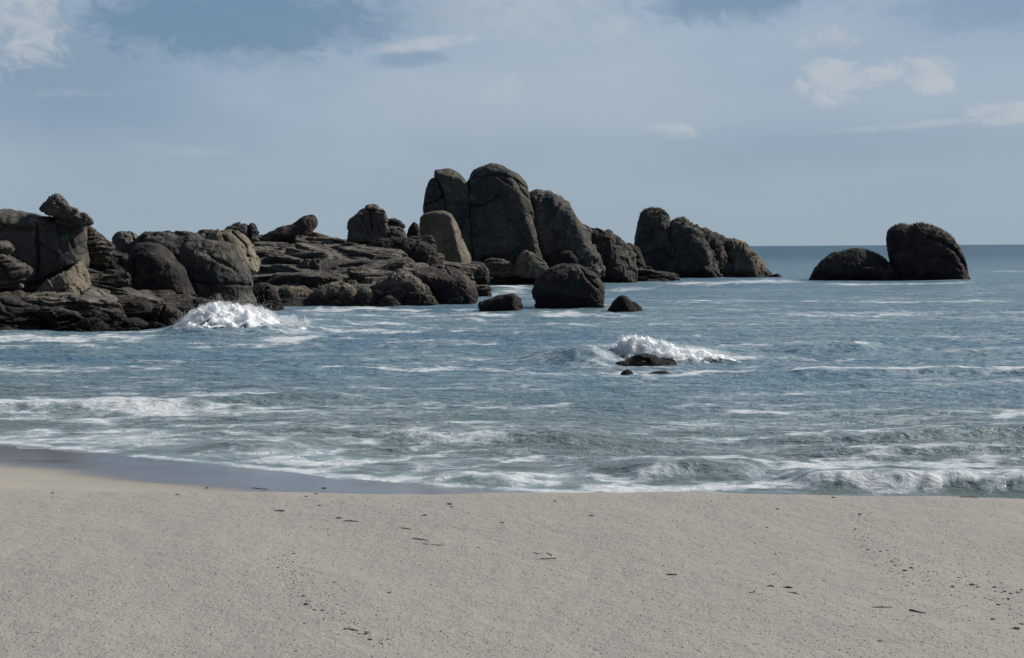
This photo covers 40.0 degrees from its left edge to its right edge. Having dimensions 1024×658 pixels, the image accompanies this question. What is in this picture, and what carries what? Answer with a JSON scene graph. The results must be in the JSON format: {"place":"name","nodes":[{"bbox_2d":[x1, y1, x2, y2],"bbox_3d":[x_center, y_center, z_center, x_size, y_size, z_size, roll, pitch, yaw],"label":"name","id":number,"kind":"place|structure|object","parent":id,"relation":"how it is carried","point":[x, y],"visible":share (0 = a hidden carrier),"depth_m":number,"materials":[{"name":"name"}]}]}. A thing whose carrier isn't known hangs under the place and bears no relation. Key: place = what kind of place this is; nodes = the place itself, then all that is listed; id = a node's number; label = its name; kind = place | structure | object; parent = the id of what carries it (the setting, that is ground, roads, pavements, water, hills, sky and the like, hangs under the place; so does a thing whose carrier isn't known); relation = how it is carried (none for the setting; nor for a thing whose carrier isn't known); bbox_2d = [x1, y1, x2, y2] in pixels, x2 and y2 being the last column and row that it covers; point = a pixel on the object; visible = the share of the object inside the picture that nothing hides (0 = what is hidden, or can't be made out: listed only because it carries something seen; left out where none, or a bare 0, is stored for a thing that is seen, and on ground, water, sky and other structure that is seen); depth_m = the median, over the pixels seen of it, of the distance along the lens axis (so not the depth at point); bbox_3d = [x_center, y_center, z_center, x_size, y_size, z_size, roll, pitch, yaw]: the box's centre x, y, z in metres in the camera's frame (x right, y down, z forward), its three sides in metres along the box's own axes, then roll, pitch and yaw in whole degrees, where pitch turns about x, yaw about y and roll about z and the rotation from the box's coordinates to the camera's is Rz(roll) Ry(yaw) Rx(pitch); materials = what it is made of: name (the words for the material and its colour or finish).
{"place":"outdoors","nodes":[
{"label":"outdoors","id":0,"kind":"place"},
{"bbox_2d":[0,244,1023,498],"bbox_3d":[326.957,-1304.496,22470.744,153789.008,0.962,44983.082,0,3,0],"label":"sea water","id":1,"kind":"structure","parent":0,"point":[874,388],"depth_m":38.88,"materials":[{"name":"blue liquid"}]},
{"bbox_2d":[72,317,109,331],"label":"boulder","id":2,"kind":"object","parent":1,"relation":"in","point":[91,324],"visible":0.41,"depth_m":68.92,"materials":[{"name":"black stone"}]},
{"bbox_2d":[0,268,264,330],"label":"rock shelf","id":3,"kind":"object","parent":1,"relation":"in","point":[116,283],"visible":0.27,"depth_m":80.36,"materials":[{"name":"stone"}]},
{"bbox_2d":[0,240,32,291],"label":"rock slab","id":4,"kind":"object","parent":3,"relation":"on","point":[14,273],"visible":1,"depth_m":73.69,"materials":[{"name":"stone"}]},
{"bbox_2d":[0,292,50,327],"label":"rock slab","id":5,"kind":"object","parent":3,"relation":"on","point":[16,311],"visible":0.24,"depth_m":70.62,"materials":[{"name":"black stone"}]},
{"bbox_2d":[0,209,89,293],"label":"cliff rock","id":6,"kind":"object","parent":3,"relation":"on","point":[47,247],"visible":0.58,"depth_m":78.28,"materials":[{"name":"stone"}]},
{"bbox_2d":[55,218,84,226],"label":"boulder","id":7,"kind":"object","parent":6,"relation":"on","point":[66,223],"visible":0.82,"depth_m":78.21,"materials":[{"name":"stone"}]},
{"bbox_2d":[39,193,83,221],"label":"balanced rock","id":8,"kind":"object","parent":7,"relation":"on","point":[57,205],"visible":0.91,"depth_m":77.93,"materials":[{"name":"stone"}]},
{"bbox_2d":[75,212,93,226],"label":"boulder","id":9,"kind":"object","parent":7,"relation":"on","point":[87,220],"visible":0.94,"depth_m":78.32,"materials":[{"name":"stone"}]},
{"bbox_2d":[86,225,115,264],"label":"boulder","id":10,"kind":"object","parent":6,"relation":"on","point":[100,248],"visible":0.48,"depth_m":80.93,"materials":[{"name":"stone"}]},
{"bbox_2d":[38,306,83,330],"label":"rock slab","id":11,"kind":"object","parent":3,"relation":"on","point":[58,318],"visible":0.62,"depth_m":69.70,"materials":[{"name":"stone"}]},
{"bbox_2d":[33,259,91,293],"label":"boulder","id":12,"kind":"object","parent":3,"relation":"on","point":[75,279],"visible":0.36,"depth_m":77.34,"materials":[{"name":"stone"}]},
{"bbox_2d":[21,292,121,312],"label":"rock slab","id":13,"kind":"object","parent":3,"relation":"on","point":[79,303],"visible":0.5,"depth_m":72.00,"materials":[{"name":"stone"}]},
{"bbox_2d":[80,288,117,300],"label":"rock slab","id":14,"kind":"object","parent":3,"relation":"on","point":[95,292],"visible":0.38,"depth_m":75.08,"materials":[{"name":"stone"}]},
{"bbox_2d":[84,307,126,323],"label":"boulder","id":15,"kind":"object","parent":3,"relation":"on","point":[109,315],"visible":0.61,"depth_m":70.91,"materials":[{"name":"stone"}]},
{"bbox_2d":[88,250,128,270],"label":"boulder","id":16,"kind":"object","parent":3,"relation":"on","point":[117,260],"visible":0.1,"depth_m":85.82,"materials":[{"name":"black stone"}]},
{"bbox_2d":[112,231,137,252],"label":"boulder","id":17,"kind":"object","parent":3,"relation":"on","point":[123,242],"visible":0.43,"depth_m":91.02,"materials":[{"name":"stone"}]},
{"bbox_2d":[117,298,153,312],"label":"boulder","id":18,"kind":"object","parent":3,"relation":"on","point":[135,305],"visible":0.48,"depth_m":72.75,"materials":[{"name":"stone"}]},
{"bbox_2d":[109,317,165,330],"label":"boulder","id":19,"kind":"object","parent":3,"relation":"on","point":[130,324],"visible":0.53,"depth_m":69.57,"materials":[{"name":"stone"}]},
{"bbox_2d":[125,242,196,296],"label":"boulder","id":20,"kind":"object","parent":3,"relation":"on","point":[153,266],"visible":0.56,"depth_m":82.19,"materials":[{"name":"black stone"}]},
{"bbox_2d":[150,304,183,325],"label":"boulder","id":21,"kind":"object","parent":3,"relation":"on","point":[166,314],"visible":0.58,"depth_m":70.80,"materials":[{"name":"stone"}]},
{"bbox_2d":[134,230,203,262],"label":"boulder","id":22,"kind":"object","parent":3,"relation":"on","point":[174,242],"visible":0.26,"depth_m":90.22,"materials":[{"name":"stone"}]},
{"bbox_2d":[179,238,257,308],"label":"boulder","id":23,"kind":"object","parent":3,"relation":"on","point":[213,268],"visible":0.55,"depth_m":86.06,"materials":[{"name":"stone"}]},
{"bbox_2d":[204,300,251,311],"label":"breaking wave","id":24,"kind":"object","parent":3,"relation":"on","point":[239,303],"visible":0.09,"depth_m":83.06,"materials":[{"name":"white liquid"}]},
{"bbox_2d":[206,229,259,274],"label":"boulder","id":25,"kind":"object","parent":3,"relation":"on","point":[242,242],"visible":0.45,"depth_m":92.07,"materials":[{"name":"stone"}]},
{"bbox_2d":[214,293,228,307],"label":"boulder","id":26,"kind":"object","parent":1,"relation":"in","point":[220,301],"visible":0.3,"depth_m":79.76,"materials":[{"name":"stone"}]},
{"bbox_2d":[168,295,318,331],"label":"breaking wave","id":27,"kind":"object","parent":1,"relation":"on","point":[214,316],"visible":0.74,"depth_m":65.82,"materials":[{"name":"white liquid"}]},
{"bbox_2d":[252,282,283,310],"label":"boulder","id":28,"kind":"object","parent":1,"relation":"in","point":[267,292],"visible":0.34,"depth_m":91.04,"materials":[{"name":"black stone"}]},
{"bbox_2d":[251,232,491,306],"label":"rock shelf","id":29,"kind":"object","parent":1,"relation":"in","point":[313,261],"visible":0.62,"depth_m":108.47,"materials":[{"name":"stone"}]},
{"bbox_2d":[196,229,215,238],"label":"boulder","id":30,"kind":"object","parent":29,"relation":"on","point":[204,233],"visible":0.2,"depth_m":96.27,"materials":[{"name":"stone"}]},
{"bbox_2d":[224,222,259,242],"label":"boulder","id":31,"kind":"object","parent":29,"relation":"on","point":[250,231],"visible":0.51,"depth_m":104.23,"materials":[{"name":"stone"}]},
{"bbox_2d":[261,214,317,242],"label":"boulder","id":32,"kind":"object","parent":29,"relation":"on","point":[306,225],"visible":0.79,"depth_m":129.64,"materials":[{"name":"stone"}]},
{"bbox_2d":[281,285,312,296],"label":"boulder","id":33,"kind":"object","parent":29,"relation":"on","point":[303,289],"visible":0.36,"depth_m":97.59,"materials":[{"name":"stone"}]},
{"bbox_2d":[312,282,357,305],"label":"boulder","id":34,"kind":"object","parent":29,"relation":"on","point":[333,294],"visible":0.48,"depth_m":96.66,"materials":[{"name":"stone"}]},
{"bbox_2d":[356,287,376,304],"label":"boulder","id":35,"kind":"object","parent":29,"relation":"on","point":[366,295],"visible":0.46,"depth_m":96.50,"materials":[{"name":"stone"}]},
{"bbox_2d":[347,204,387,243],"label":"boulder","id":36,"kind":"object","parent":29,"relation":"on","point":[368,223],"visible":0.88,"depth_m":126.25,"materials":[{"name":"stone"}]},
{"bbox_2d":[380,225,406,237],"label":"boulder","id":37,"kind":"object","parent":29,"relation":"on","point":[396,231],"visible":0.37,"depth_m":126.71,"materials":[{"name":"stone"}]},
{"bbox_2d":[388,218,404,228],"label":"boulder","id":38,"kind":"object","parent":37,"relation":"on","point":[394,222],"visible":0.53,"depth_m":127.86,"materials":[{"name":"black stone"}]},
{"bbox_2d":[365,235,442,265],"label":"boulder","id":39,"kind":"object","parent":29,"relation":"on","point":[417,251],"visible":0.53,"depth_m":121.25,"materials":[{"name":"black stone"}]},
{"bbox_2d":[370,269,438,305],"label":"boulder","id":40,"kind":"object","parent":29,"relation":"on","point":[404,287],"visible":0.43,"depth_m":96.82,"materials":[{"name":"stone"}]},
{"bbox_2d":[407,222,420,236],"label":"boulder","id":41,"kind":"object","parent":29,"relation":"on","point":[413,229],"visible":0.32,"depth_m":132.88,"materials":[{"name":"black stone"}]},
{"bbox_2d":[410,264,477,303],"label":"boulder","id":42,"kind":"object","parent":29,"relation":"on","point":[447,284],"visible":0.5,"depth_m":98.50,"materials":[{"name":"stone"}]},
{"bbox_2d":[419,211,470,262],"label":"leaning slab","id":43,"kind":"structure","parent":29,"relation":"on","point":[442,228],"depth_m":134.92,"materials":[{"name":"beige stone"}]},
{"bbox_2d":[378,295,400,305],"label":"boulder","id":44,"kind":"object","parent":1,"relation":"in","point":[388,300],"visible":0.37,"depth_m":95.84,"materials":[{"name":"stone"}]},
{"bbox_2d":[471,261,489,284],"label":"boulder","id":45,"kind":"object","parent":1,"relation":"in","point":[481,276],"visible":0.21,"depth_m":141.58,"materials":[{"name":"stone"}]},
{"bbox_2d":[482,256,515,277],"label":"rock slab","id":46,"kind":"object","parent":1,"relation":"in","point":[499,267],"visible":0.88,"depth_m":148.76,"materials":[{"name":"stone"}]},
{"bbox_2d":[478,293,522,310],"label":"boulder","id":47,"kind":"object","parent":1,"relation":"in","point":[508,302],"visible":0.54,"depth_m":87.84,"materials":[{"name":"stone"}]},
{"bbox_2d":[532,263,604,308],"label":"boulder","id":48,"kind":"object","parent":1,"relation":"in","point":[564,285],"visible":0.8,"depth_m":90.12,"materials":[{"name":"black stone"}]},
{"bbox_2d":[489,267,679,283],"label":"rock shelf","id":49,"kind":"object","parent":1,"relation":"in","point":[648,274],"visible":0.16,"depth_m":162.15,"materials":[{"name":"stone"}]},
{"bbox_2d":[434,168,472,248],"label":"boulder","id":50,"kind":"object","parent":49,"relation":"on","point":[454,189],"visible":0.48,"depth_m":150.25,"materials":[{"name":"stone"}]},
{"bbox_2d":[423,178,444,213],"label":"boulder","id":51,"kind":"object","parent":50,"relation":"on","point":[433,198],"visible":0.62,"depth_m":150.19,"materials":[{"name":"stone"}]},
{"bbox_2d":[467,163,542,263],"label":"boulder","id":52,"kind":"object","parent":49,"relation":"on","point":[501,216],"visible":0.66,"depth_m":150.33,"materials":[{"name":"stone"}]},
{"bbox_2d":[513,250,548,278],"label":"boulder","id":53,"kind":"object","parent":49,"relation":"on","point":[529,265],"visible":0.92,"depth_m":148.64,"materials":[{"name":"stone"}]},
{"bbox_2d":[543,249,584,267],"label":"boulder","id":54,"kind":"object","parent":49,"relation":"on","point":[560,257],"visible":0.39,"depth_m":152.66,"materials":[{"name":"black stone"}]},
{"bbox_2d":[529,189,605,279],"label":"boulder","id":55,"kind":"object","parent":49,"relation":"on","point":[558,224],"visible":0.59,"depth_m":153.47,"materials":[{"name":"stone"}]},
{"bbox_2d":[590,227,622,282],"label":"boulder","id":56,"kind":"object","parent":49,"relation":"on","point":[606,248],"visible":0.31,"depth_m":155.61,"materials":[{"name":"stone"}]},
{"bbox_2d":[606,229,637,282],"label":"boulder","id":57,"kind":"object","parent":49,"relation":"on","point":[627,256],"visible":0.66,"depth_m":156.72,"materials":[{"name":"stone"}]},
{"bbox_2d":[627,243,645,268],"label":"boulder","id":58,"kind":"object","parent":49,"relation":"on","point":[640,263],"visible":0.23,"depth_m":168.86,"materials":[{"name":"black stone"}]},
{"bbox_2d":[607,295,636,311],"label":"boulder","id":59,"kind":"object","parent":1,"relation":"in","point":[622,303],"visible":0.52,"depth_m":86.41,"materials":[{"name":"black stone"}]},
{"bbox_2d":[621,369,632,374],"bbox_3d":[3.560,1.512,43.562,0.528,0.515,0.692,0,3,5],"label":"sea rock","id":60,"kind":"object","parent":1,"relation":"in","point":[627,372],"visible":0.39,"depth_m":43.35,"materials":[{"name":"black stone"}]},
{"bbox_2d":[632,302,642,310],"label":"boulder","id":61,"kind":"object","parent":1,"relation":"in","point":[638,307],"visible":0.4,"depth_m":87.24,"materials":[{"name":"black stone"}]},
{"bbox_2d":[615,353,676,365],"bbox_3d":[4.405,1.228,46.956,2.170,0.855,1.497,0,3,5],"label":"sea rock","id":62,"kind":"object","parent":1,"relation":"in","point":[645,359],"visible":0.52,"depth_m":46.46,"materials":[{"name":"black stone"}]},
{"bbox_2d":[634,206,674,272],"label":"sea stack","id":63,"kind":"object","parent":1,"relation":"in","point":[652,241],"visible":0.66,"depth_m":179.65,"materials":[{"name":"stone"}]},
{"bbox_2d":[648,371,669,373],"bbox_3d":[4.406,1.535,43.661,1.062,0.470,0.751,0,3,6],"label":"sea rock","id":64,"kind":"object","parent":1,"relation":"in","point":[661,372],"visible":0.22,"depth_m":43.49,"materials":[{"name":"black stone"}]},
{"bbox_2d":[608,330,739,362],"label":"breaking wave","id":65,"kind":"object","parent":1,"relation":"on","point":[626,348],"visible":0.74,"depth_m":47.90,"materials":[{"name":"white liquid"}]},
{"bbox_2d":[669,216,722,277],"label":"sea stack","id":66,"kind":"object","parent":1,"relation":"in","point":[694,252],"visible":0.69,"depth_m":179.00,"materials":[{"name":"stone"}]},
{"bbox_2d":[700,266,717,277],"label":"boulder","id":67,"kind":"object","parent":1,"relation":"in","point":[707,272],"visible":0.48,"depth_m":177.45,"materials":[{"name":"stone"}]},
{"bbox_2d":[700,227,733,276],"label":"sea stack","id":68,"kind":"object","parent":1,"relation":"in","point":[716,245],"visible":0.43,"depth_m":180.31,"materials":[{"name":"stone"}]},
{"bbox_2d":[710,230,733,270],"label":"sea stack","id":69,"kind":"object","parent":1,"relation":"in","point":[724,240],"visible":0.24,"depth_m":181.66,"materials":[{"name":"black stone"}]},
{"bbox_2d":[726,238,771,277],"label":"sea stack","id":70,"kind":"object","parent":1,"relation":"in","point":[748,261],"visible":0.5,"depth_m":181.25,"materials":[{"name":"stone"}]},
{"bbox_2d":[765,274,781,276],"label":"reef","id":71,"kind":"object","parent":1,"relation":"in","point":[776,275],"visible":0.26,"depth_m":180.24,"materials":[{"name":"black stone"}]},
{"bbox_2d":[809,247,898,280],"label":"sea rock","id":72,"kind":"object","parent":1,"relation":"in","point":[856,264],"visible":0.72,"depth_m":160.18,"materials":[{"name":"black stone"}]},
{"bbox_2d":[886,222,970,279],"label":"sea rock","id":73,"kind":"object","parent":1,"relation":"in","point":[921,251],"visible":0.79,"depth_m":160.33,"materials":[{"name":"stone"}]},
{"bbox_2d":[0,446,1023,657],"bbox_3d":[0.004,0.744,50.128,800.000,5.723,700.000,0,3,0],"label":"sand beach","id":74,"kind":"structure","parent":0,"point":[38,476],"depth_m":7.15,"materials":[{"name":"beige sand"}]},
{"bbox_2d":[266,504,1021,657],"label":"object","id":75,"kind":"object","parent":74,"relation":"on","point":[854,531],"visible":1,"depth_m":6.84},
{"bbox_2d":[0,0,1023,245],"label":"sky","id":76,"kind":"structure","parent":0,"point":[752,122],"materials":[{"name":"blue"}]}
]}

